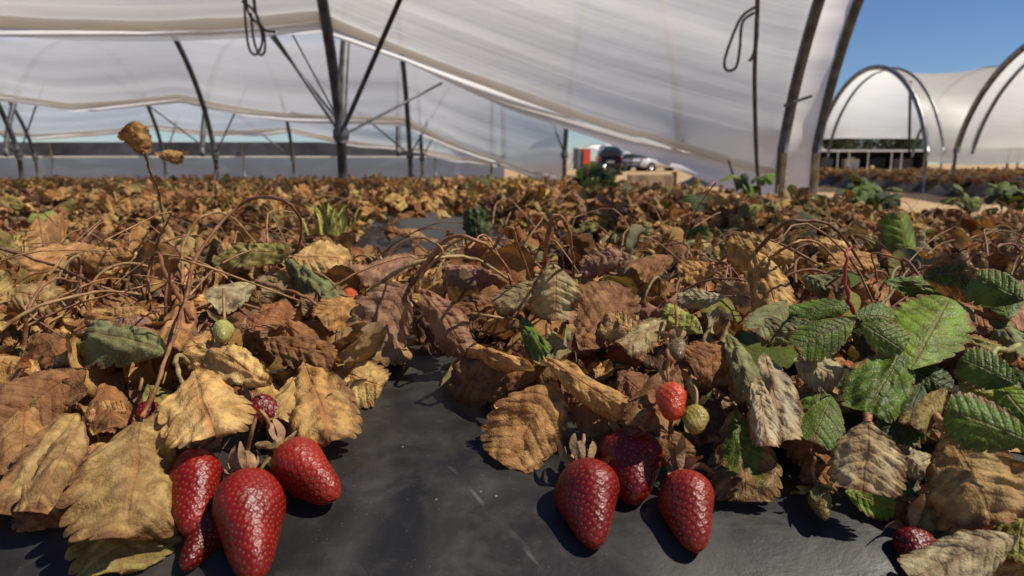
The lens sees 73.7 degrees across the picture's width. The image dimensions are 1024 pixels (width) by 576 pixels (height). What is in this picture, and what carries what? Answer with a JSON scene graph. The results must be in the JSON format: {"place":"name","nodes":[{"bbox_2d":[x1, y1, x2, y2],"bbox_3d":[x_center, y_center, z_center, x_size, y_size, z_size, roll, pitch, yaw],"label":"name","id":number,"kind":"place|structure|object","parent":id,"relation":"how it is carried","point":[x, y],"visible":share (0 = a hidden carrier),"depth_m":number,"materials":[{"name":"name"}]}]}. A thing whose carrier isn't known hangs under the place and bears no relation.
{"place":"outdoors","nodes":[
{"label":"outdoors","id":0,"kind":"place"},
{"bbox_2d":[0,0,1023,163],"label":"sky","id":1,"kind":"structure","parent":0,"point":[915,36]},
{"bbox_2d":[504,164,1023,216],"bbox_3d":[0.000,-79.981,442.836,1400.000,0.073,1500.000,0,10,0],"label":"ground","id":2,"kind":"structure","parent":0,"point":[927,201],"depth_m":14.03,"materials":[{"name":"soil"}]},
{"bbox_2d":[0,103,36,179],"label":"tunnel hoop","id":3,"kind":"object","parent":2,"relation":"on","point":[18,154],"visible":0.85,"depth_m":8.60,"materials":[{"name":"metal"}]},
{"bbox_2d":[0,97,39,176],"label":"tunnel hoop","id":4,"kind":"object","parent":2,"relation":"on","point":[35,157],"visible":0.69,"depth_m":13.11,"materials":[{"name":"metal"}]},
{"bbox_2d":[3,98,174,177],"bbox_3d":[-6.521,-2.636,10.889,0.561,2.529,4.718,0,10,0],"label":"tunnel hoop","id":5,"kind":"object","parent":2,"relation":"on","point":[10,116],"visible":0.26,"depth_m":12.58,"materials":[{"name":"metal"}]},
{"bbox_2d":[0,97,496,166],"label":"tunnel film","id":6,"kind":"object","parent":5,"relation":"attached to","point":[53,123],"visible":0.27,"depth_m":12.88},
{"bbox_2d":[149,41,236,179],"bbox_3d":[-4.052,-1.809,6.326,1.664,2.536,4.713,0,10,0],"label":"tunnel hoop","id":7,"kind":"object","parent":2,"relation":"on","point":[214,152],"visible":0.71,"depth_m":8.45,"materials":[{"name":"metal"}]},
{"bbox_2d":[0,22,563,180],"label":"tunnel film","id":8,"kind":"object","parent":7,"relation":"attached to","point":[102,73],"visible":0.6,"depth_m":8.14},
{"bbox_2d":[199,109,295,176],"bbox_3d":[-4.546,-2.631,10.863,0.975,2.529,4.728,-1,10,-3],"label":"tunnel hoop","id":9,"kind":"object","parent":2,"relation":"on","point":[202,142],"visible":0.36,"depth_m":12.89,"materials":[{"name":"metal"}]},
{"bbox_2d":[0,142,503,179],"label":"side wall","id":10,"kind":"structure","parent":2,"relation":"on","point":[123,159],"depth_m":17.87,"materials":[{"name":"plastic"}]},
{"bbox_2d":[269,0,442,181],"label":"tunnel hoop","id":11,"kind":"object","parent":2,"relation":"on","point":[339,123],"visible":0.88,"depth_m":4.02,"materials":[{"name":"metal"}]},
{"bbox_2d":[0,0,812,196],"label":"tunnel film","id":12,"kind":"object","parent":11,"relation":"attached to","point":[653,70],"visible":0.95,"depth_m":3.84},
{"bbox_2d":[241,0,275,55],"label":"tie rope","id":13,"kind":"object","parent":12,"relation":"hanging from","point":[262,29],"visible":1,"depth_m":3.56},
{"bbox_2d":[723,5,758,71],"bbox_3d":[1.159,-1.259,3.450,0.174,0.324,0.015,0,10,0],"label":"tie rope","id":14,"kind":"object","parent":12,"relation":"hanging from","point":[740,38],"visible":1,"depth_m":3.44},
{"bbox_2d":[752,0,761,195],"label":"hold down strap","id":15,"kind":"object","parent":12,"relation":"attached to","point":[754,94],"visible":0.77,"depth_m":3.84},
{"bbox_2d":[336,40,422,178],"bbox_3d":[-1.574,-1.809,6.326,1.664,2.536,4.713,0,10,0],"label":"tunnel hoop","id":16,"kind":"object","parent":2,"relation":"on","point":[344,60],"visible":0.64,"depth_m":7.98,"materials":[{"name":"metal"}]},
{"bbox_2d":[396,126,431,180],"bbox_3d":[-1.520,-2.636,10.889,0.561,2.529,4.718,0,10,0],"label":"tunnel hoop","id":17,"kind":"object","parent":2,"relation":"on","point":[398,142],"visible":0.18,"depth_m":13.04,"materials":[{"name":"metal"}]},
{"bbox_2d":[11,213,1009,257],"bbox_3d":[-0.440,0.015,1.815,4.320,0.418,1.205,0,10,0],"label":"planting bed","id":18,"kind":"object","parent":2,"relation":"on","point":[381,242],"visible":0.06,"depth_m":1.63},
{"bbox_2d":[0,187,118,212],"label":"strawberry plant","id":19,"kind":"object","parent":18,"relation":"on","point":[35,197],"visible":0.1,"depth_m":1.96,"materials":[{"name":"brown plant"}]},
{"bbox_2d":[3,183,129,214],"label":"strawberry plant","id":20,"kind":"object","parent":18,"relation":"on","point":[47,196],"visible":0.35,"depth_m":1.93,"materials":[{"name":"brown plant"}]},
{"bbox_2d":[0,195,148,237],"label":"strawberry plant","id":21,"kind":"object","parent":18,"relation":"on","point":[23,214],"visible":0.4,"depth_m":1.61,"materials":[{"name":"brown plant"}]},
{"bbox_2d":[69,221,180,245],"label":"strawberry plant","id":22,"kind":"object","parent":18,"relation":"on","point":[168,234],"visible":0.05,"depth_m":1.49,"materials":[{"name":"brown plant"}]},
{"bbox_2d":[29,182,231,239],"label":"strawberry plant","id":23,"kind":"object","parent":18,"relation":"on","point":[126,206],"visible":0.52,"depth_m":1.67,"materials":[{"name":"brown plant"}]},
{"bbox_2d":[84,181,248,213],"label":"strawberry plant","id":24,"kind":"object","parent":18,"relation":"on","point":[132,190],"visible":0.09,"depth_m":1.92,"materials":[{"name":"brown plant"}]},
{"bbox_2d":[99,184,402,240],"bbox_3d":[-0.621,-0.161,1.689,0.666,0.189,0.388,0,10,0],"label":"strawberry plant","id":25,"kind":"object","parent":18,"relation":"on","point":[244,210],"visible":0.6,"depth_m":1.60,"materials":[{"name":"brown plant"}]},
{"bbox_2d":[203,181,317,207],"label":"strawberry plant","id":26,"kind":"object","parent":18,"relation":"on","point":[245,191],"visible":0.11,"depth_m":2.01,"materials":[{"name":"brown plant"}]},
{"bbox_2d":[243,182,365,214],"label":"strawberry plant","id":27,"kind":"object","parent":18,"relation":"on","point":[301,188],"visible":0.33,"depth_m":1.92,"materials":[{"name":"brown plant"}]},
{"bbox_2d":[302,200,358,236],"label":"grass tuft","id":28,"kind":"object","parent":18,"relation":"on","point":[328,220],"visible":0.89,"depth_m":1.43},
{"bbox_2d":[228,193,437,246],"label":"strawberry plant","id":29,"kind":"object","parent":18,"relation":"on","point":[367,212],"visible":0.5,"depth_m":1.63,"materials":[{"name":"brown plant"}]},
{"bbox_2d":[307,200,361,230],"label":"grass tuft","id":30,"kind":"object","parent":18,"relation":"on","point":[346,221],"visible":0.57,"depth_m":1.55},
{"bbox_2d":[322,178,471,217],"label":"strawberry plant","id":31,"kind":"object","parent":18,"relation":"on","point":[340,185],"visible":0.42,"depth_m":1.92,"materials":[{"name":"brown plant"}]},
{"bbox_2d":[417,179,542,216],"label":"strawberry plant","id":32,"kind":"object","parent":18,"relation":"on","point":[452,200],"visible":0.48,"depth_m":1.96,"materials":[{"name":"brown plant"}]},
{"bbox_2d":[0,170,1023,383],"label":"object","id":33,"kind":"object","parent":18,"relation":"on","point":[254,305],"visible":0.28,"depth_m":0.72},
{"bbox_2d":[470,180,616,209],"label":"strawberry plant","id":34,"kind":"object","parent":18,"relation":"on","point":[550,193],"visible":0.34,"depth_m":1.94,"materials":[{"name":"brown plant"}]},
{"bbox_2d":[480,180,702,234],"bbox_3d":[0.193,-0.186,1.663,0.490,0.148,0.366,7,13,36],"label":"strawberry plant","id":35,"kind":"object","parent":18,"relation":"on","point":[528,204],"visible":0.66,"depth_m":1.66,"materials":[{"name":"brown plant"}]},
{"bbox_2d":[502,183,703,210],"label":"strawberry plant","id":36,"kind":"object","parent":18,"relation":"on","point":[633,191],"visible":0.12,"depth_m":1.93,"materials":[{"name":"brown plant"}]},
{"bbox_2d":[553,188,736,238],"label":"strawberry plant","id":37,"kind":"object","parent":18,"relation":"on","point":[643,209],"visible":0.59,"depth_m":1.68,"materials":[{"name":"brown plant"}]},
{"bbox_2d":[622,189,795,213],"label":"strawberry plant","id":38,"kind":"object","parent":18,"relation":"on","point":[711,194],"visible":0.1,"depth_m":1.98,"materials":[{"name":"brown plant"}]},
{"bbox_2d":[654,194,843,241],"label":"strawberry plant","id":39,"kind":"object","parent":18,"relation":"on","point":[744,212],"visible":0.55,"depth_m":1.65,"materials":[{"name":"brown plant"}]},
{"bbox_2d":[730,184,865,214],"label":"strawberry plant","id":40,"kind":"object","parent":18,"relation":"on","point":[794,191],"visible":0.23,"depth_m":1.94,"materials":[{"name":"brown plant"}]},
{"bbox_2d":[835,172,902,211],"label":"green plant","id":41,"kind":"object","parent":18,"relation":"on","point":[874,195],"visible":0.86,"depth_m":2.02,"materials":[{"name":"green plant"}]},
{"bbox_2d":[783,189,962,251],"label":"strawberry plant","id":42,"kind":"object","parent":18,"relation":"on","point":[952,217],"visible":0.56,"depth_m":1.65,"materials":[{"name":"brown plant"}]},
{"bbox_2d":[778,228,974,251],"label":"strawberry plant","id":43,"kind":"object","parent":18,"relation":"on","point":[960,236],"visible":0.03,"depth_m":1.50,"materials":[{"name":"brown plant"}]},
{"bbox_2d":[859,204,1023,250],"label":"strawberry plant","id":44,"kind":"object","parent":18,"relation":"on","point":[970,227],"visible":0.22,"depth_m":1.64,"materials":[{"name":"brown plant"}]},
{"bbox_2d":[939,184,980,212],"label":"green plant","id":45,"kind":"object","parent":18,"relation":"on","point":[968,202],"visible":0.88,"depth_m":2.28,"materials":[{"name":"green plant"}]},
{"bbox_2d":[923,213,1023,235],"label":"strawberry plant","id":46,"kind":"object","parent":18,"relation":"on","point":[992,219],"visible":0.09,"depth_m":1.68,"materials":[{"name":"brown plant"}]},
{"bbox_2d":[983,181,1023,211],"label":"green plant","id":47,"kind":"object","parent":18,"relation":"on","point":[1006,193],"visible":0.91,"depth_m":2.28,"materials":[{"name":"green plant"}]},
{"bbox_2d":[0,277,1023,575],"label":"planting bed","id":48,"kind":"object","parent":2,"relation":"on","point":[430,485],"visible":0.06,"depth_m":0.36,"materials":[{"name":"plastic"}]},
{"bbox_2d":[5,121,188,316],"bbox_3d":[-0.687,0.025,1.045,0.425,0.570,1.376,-7,13,-35],"label":"strawberry plant","id":49,"kind":"object","parent":48,"relation":"on","point":[135,136],"visible":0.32,"depth_m":0.70,"materials":[{"name":"brown plant"}]},
{"bbox_2d":[0,195,404,575],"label":"strawberry plant","id":50,"kind":"object","parent":48,"relation":"on","point":[132,494],"visible":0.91,"depth_m":0.40,"materials":[{"name":"brown plant"}]},
{"bbox_2d":[29,215,376,319],"bbox_3d":[-0.489,0.094,1.065,0.538,0.420,1.108,-2,10,-10],"label":"strawberry plant","id":51,"kind":"object","parent":48,"relation":"on","point":[322,256],"visible":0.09,"depth_m":0.65,"materials":[{"name":"brown plant"}]},
{"bbox_2d":[269,222,643,369],"bbox_3d":[-0.066,0.027,0.811,0.542,0.244,0.738,0,10,0],"label":"strawberry plant","id":52,"kind":"object","parent":48,"relation":"on","point":[389,312],"visible":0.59,"depth_m":0.53,"materials":[{"name":"brown plant"}]},
{"bbox_2d":[0,190,1023,454],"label":"leaf litter","id":53,"kind":"object","parent":48,"relation":"on","point":[70,320],"visible":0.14,"depth_m":0.63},
{"bbox_2d":[462,199,672,282],"bbox_3d":[0.112,0.086,1.147,0.390,0.458,1.043,0,10,0],"label":"strawberry plant","id":54,"kind":"object","parent":48,"relation":"on","point":[593,264],"visible":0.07,"depth_m":0.63,"materials":[{"name":"brown plant"}]},
{"bbox_2d":[410,213,844,552],"bbox_3d":[0.082,0.010,0.599,0.346,0.172,0.561,0,10,0],"label":"strawberry plant","id":55,"kind":"object","parent":48,"relation":"on","point":[525,427],"visible":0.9,"depth_m":0.42,"materials":[{"name":"brown plant"}]},
{"bbox_2d":[654,222,1023,575],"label":"strawberry plant","id":56,"kind":"object","parent":48,"relation":"on","point":[953,497],"visible":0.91,"depth_m":0.38,"materials":[{"name":"green plant"}]},
{"bbox_2d":[660,219,1019,310],"bbox_3d":[0.534,0.092,1.023,0.608,0.474,1.177,2,11,11],"label":"strawberry plant","id":57,"kind":"object","parent":48,"relation":"on","point":[768,280],"visible":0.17,"depth_m":0.54,"materials":[{"name":"brown plant"}]},
{"bbox_2d":[868,211,1023,330],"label":"strawberry plant","id":58,"kind":"object","parent":48,"relation":"on","point":[951,275],"visible":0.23,"depth_m":0.48,"materials":[{"name":"green plant"}]},
{"bbox_2d":[556,116,568,179],"bbox_3d":[0.761,-1.808,6.320,0.244,2.536,4.726,-1,10,-4],"label":"tunnel hoop","id":59,"kind":"object","parent":2,"relation":"on","point":[564,154],"visible":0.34,"depth_m":8.65,"materials":[{"name":"metal"}]},
{"bbox_2d":[573,147,590,168],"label":"portable toilet","id":60,"kind":"object","parent":2,"relation":"on","point":[581,156],"visible":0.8,"depth_m":68.17,"materials":[{"name":"white paint"}]},
{"bbox_2d":[598,148,626,171],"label":"parked car","id":61,"kind":"object","parent":2,"relation":"on","point":[612,158],"visible":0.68,"depth_m":47.21,"materials":[{"name":"black paint"}]},
{"bbox_2d":[627,172,676,186],"bbox_3d":[3.230,-2.489,15.810,1.055,0.400,0.600,0,10,0],"label":"timber box","id":62,"kind":"object","parent":2,"relation":"on","point":[668,180],"visible":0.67,"depth_m":15.51,"materials":[{"name":"beige wood"}]},
{"bbox_2d":[631,155,673,170],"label":"parked car","id":63,"kind":"object","parent":2,"relation":"on","point":[640,163],"visible":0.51,"depth_m":51.07,"materials":[{"name":"white paint"}]},
{"bbox_2d":[681,177,716,186],"bbox_3d":[4.626,-2.633,16.800,1.400,0.329,1.400,0,10,0],"label":"film heap","id":64,"kind":"object","parent":2,"relation":"on","point":[690,183],"visible":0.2,"depth_m":16.42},
{"bbox_2d":[774,0,824,200],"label":"tunnel hoop","id":65,"kind":"object","parent":2,"relation":"on","point":[812,22],"visible":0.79,"depth_m":3.89,"materials":[{"name":"metal"}]},
{"bbox_2d":[783,0,863,196],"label":"tunnel hoop","id":66,"kind":"object","parent":2,"relation":"on","point":[846,35],"visible":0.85,"depth_m":3.97,"materials":[{"name":"metal"}]},
{"bbox_2d":[784,0,852,199],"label":"tunnel film","id":67,"kind":"object","parent":66,"relation":"attached to","point":[831,23],"visible":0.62,"depth_m":4.00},
{"bbox_2d":[819,157,832,168],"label":"crate stack","id":68,"kind":"object","parent":2,"relation":"on","point":[826,161],"visible":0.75,"depth_m":62.17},
{"bbox_2d":[818,173,851,186],"bbox_3d":[18.813,-2.669,16.823,22.375,0.359,0.964,0,10,0],"label":"planting bed","id":69,"kind":"object","parent":2,"relation":"on","point":[834,181],"visible":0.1,"depth_m":16.52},
{"bbox_2d":[821,138,858,149],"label":"tree","id":70,"kind":"object","parent":2,"relation":"on","point":[838,143],"visible":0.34,"depth_m":85.36,"materials":[{"name":"green plant"}]},
{"bbox_2d":[841,157,859,168],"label":"crate stack","id":71,"kind":"object","parent":2,"relation":"on","point":[853,162],"visible":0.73,"depth_m":62.21,"materials":[{"name":"white paint"}]},
{"bbox_2d":[825,138,886,149],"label":"tree","id":72,"kind":"object","parent":2,"relation":"on","point":[866,144],"visible":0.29,"depth_m":87.75,"materials":[{"name":"green plant"}]},
{"bbox_2d":[835,174,880,187],"bbox_3d":[18.815,-2.458,15.662,22.370,0.357,0.964,0,10,0],"label":"planting bed","id":73,"kind":"object","parent":2,"relation":"on","point":[845,183],"visible":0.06,"depth_m":15.70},
{"bbox_2d":[819,165,1023,186],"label":"dry foliage","id":74,"kind":"object","parent":73,"relation":"on","point":[988,173],"visible":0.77,"depth_m":13.54,"materials":[{"name":"brown plant"}]},
{"bbox_2d":[865,157,885,169],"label":"crate stack","id":75,"kind":"object","parent":2,"relation":"on","point":[878,162],"visible":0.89,"depth_m":62.19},
{"bbox_2d":[826,65,944,193],"bbox_3d":[8.688,-3.374,14.614,2.375,2.650,4.736,0,10,0],"label":"tunnel hoop","id":76,"kind":"object","parent":2,"relation":"on","point":[905,82],"visible":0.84,"depth_m":13.28,"materials":[{"name":"metal"}]},
{"bbox_2d":[824,67,1023,164],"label":"tunnel film","id":77,"kind":"object","parent":76,"relation":"attached to","point":[876,107],"visible":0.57,"depth_m":13.76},
{"bbox_2d":[873,174,909,190],"bbox_3d":[18.812,-2.246,14.502,22.377,0.355,0.964,0,10,0],"label":"planting bed","id":78,"kind":"object","parent":2,"relation":"on","point":[886,183],"visible":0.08,"depth_m":14.18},
{"bbox_2d":[874,138,922,149],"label":"tree","id":79,"kind":"object","parent":2,"relation":"on","point":[890,145],"visible":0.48,"depth_m":85.27,"materials":[{"name":"green plant"}]},
{"bbox_2d":[889,157,909,168],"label":"crate stack","id":80,"kind":"object","parent":2,"relation":"on","point":[905,163],"visible":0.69,"depth_m":62.21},
{"bbox_2d":[888,175,944,192],"bbox_3d":[18.803,-2.035,13.340,22.394,0.359,0.964,0,10,0],"label":"planting bed","id":81,"kind":"object","parent":2,"relation":"on","point":[905,187],"visible":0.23,"depth_m":13.06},
{"bbox_2d":[925,176,999,195],"bbox_3d":[18.790,-1.825,12.179,22.420,0.356,0.965,0,10,0],"label":"planting bed","id":82,"kind":"object","parent":2,"relation":"on","point":[947,189],"visible":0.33,"depth_m":11.97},
{"bbox_2d":[951,44,1023,174],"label":"tunnel hoop","id":83,"kind":"object","parent":2,"relation":"on","point":[1006,62],"visible":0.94,"depth_m":11.76,"materials":[{"name":"metal"}]},
{"bbox_2d":[960,52,1023,147],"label":"tunnel film","id":84,"kind":"object","parent":83,"relation":"attached to","point":[1003,126],"visible":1,"depth_m":11.91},
{"bbox_2d":[967,177,1023,197],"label":"planting bed","id":85,"kind":"object","parent":2,"relation":"on","point":[979,191],"visible":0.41,"depth_m":11.10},
{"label":"planting bed","id":86,"kind":"structure","parent":2,"relation":"on","visible":0},
{"bbox_2d":[46,178,124,194],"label":"strawberry plant","id":87,"kind":"object","parent":86,"relation":"on","point":[63,185],"visible":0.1,"depth_m":3.13,"materials":[{"name":"brown plant"}]},
{"bbox_2d":[80,175,180,193],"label":"strawberry plant","id":88,"kind":"object","parent":86,"relation":"on","point":[85,185],"visible":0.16,"depth_m":3.26,"materials":[{"name":"brown plant"}]},
{"bbox_2d":[151,180,210,191],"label":"strawberry plant","id":89,"kind":"object","parent":86,"relation":"on","point":[193,186],"visible":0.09,"depth_m":3.12,"materials":[{"name":"brown plant"}]},
{"bbox_2d":[206,180,298,195],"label":"strawberry plant","id":90,"kind":"object","parent":86,"relation":"on","point":[211,189],"visible":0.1,"depth_m":3.14,"materials":[{"name":"brown plant"}]},
{"bbox_2d":[235,179,384,193],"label":"strawberry plant","id":91,"kind":"object","parent":86,"relation":"on","point":[330,189],"visible":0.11,"depth_m":3.10,"materials":[{"name":"brown plant"}]},
{"bbox_2d":[306,182,337,198],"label":"strawberry plant","id":92,"kind":"object","parent":86,"relation":"on","point":[316,185],"visible":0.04,"depth_m":2.70,"materials":[{"name":"brown plant"}]},
{"bbox_2d":[308,178,412,194],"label":"strawberry plant","id":93,"kind":"object","parent":86,"relation":"on","point":[361,185],"visible":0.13,"depth_m":3.09,"materials":[{"name":"brown plant"}]},
{"bbox_2d":[349,189,446,212],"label":"strawberry plant","id":94,"kind":"object","parent":86,"relation":"on","point":[372,201],"visible":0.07,"depth_m":2.73,"materials":[{"name":"brown plant"}]},
{"bbox_2d":[382,181,447,191],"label":"strawberry plant","id":95,"kind":"object","parent":86,"relation":"on","point":[427,186],"visible":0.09,"depth_m":3.19,"materials":[{"name":"brown plant"}]},
{"bbox_2d":[416,178,528,197],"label":"strawberry plant","id":96,"kind":"object","parent":86,"relation":"on","point":[507,191],"visible":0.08,"depth_m":3.01,"materials":[{"name":"brown plant"}]},
{"bbox_2d":[503,176,591,195],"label":"strawberry plant","id":97,"kind":"object","parent":86,"relation":"on","point":[516,192],"visible":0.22,"depth_m":3.02,"materials":[{"name":"brown plant"}]},
{"bbox_2d":[567,161,622,190],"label":"green plant","id":98,"kind":"object","parent":86,"relation":"on","point":[584,175],"visible":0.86,"depth_m":3.31,"materials":[{"name":"green plant"}]},
{"bbox_2d":[556,182,658,195],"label":"strawberry plant","id":99,"kind":"object","parent":86,"relation":"on","point":[598,186],"visible":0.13,"depth_m":3.06,"materials":[{"name":"brown plant"}]},
{"bbox_2d":[583,179,680,197],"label":"strawberry plant","id":100,"kind":"object","parent":86,"relation":"on","point":[645,187],"visible":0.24,"depth_m":3.12,"materials":[{"name":"brown plant"}]},
{"bbox_2d":[651,178,734,197],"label":"strawberry plant","id":101,"kind":"object","parent":86,"relation":"on","point":[697,186],"visible":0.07,"depth_m":3.10,"materials":[{"name":"brown plant"}]},
{"bbox_2d":[719,173,775,198],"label":"green plant","id":102,"kind":"object","parent":86,"relation":"on","point":[748,189],"visible":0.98,"depth_m":3.04,"materials":[{"name":"green plant"}]},
{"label":"planting bed","id":103,"kind":"structure","parent":2,"relation":"on","visible":0},
{"bbox_2d":[29,176,89,186],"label":"strawberry plant","id":104,"kind":"object","parent":103,"relation":"on","point":[35,182],"visible":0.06,"depth_m":5.40,"materials":[{"name":"brown plant"}]},
{"bbox_2d":[159,173,264,184],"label":"strawberry plant","id":105,"kind":"object","parent":103,"relation":"on","point":[209,178],"visible":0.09,"depth_m":5.44,"materials":[{"name":"brown plant"}]},
{"bbox_2d":[323,172,405,186],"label":"strawberry plant","id":106,"kind":"object","parent":103,"relation":"on","point":[402,183],"visible":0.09,"depth_m":5.52,"materials":[{"name":"brown plant"}]},
{"bbox_2d":[428,174,512,184],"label":"strawberry plant","id":107,"kind":"object","parent":103,"relation":"on","point":[469,178],"visible":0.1,"depth_m":5.46,"materials":[{"name":"brown plant"}]},
{"bbox_2d":[820,150,924,169],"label":"shed","id":108,"kind":"structure","parent":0,"point":[837,156],"depth_m":64.65,"materials":[{"name":"white paint"}]},
{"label":"planting bed","id":109,"kind":"structure","parent":0,"visible":0},
{"bbox_2d":[0,173,574,183],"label":"dry foliage","id":110,"kind":"object","parent":109,"relation":"on","point":[307,177],"visible":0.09,"depth_m":11.86,"materials":[{"name":"brown plant"}]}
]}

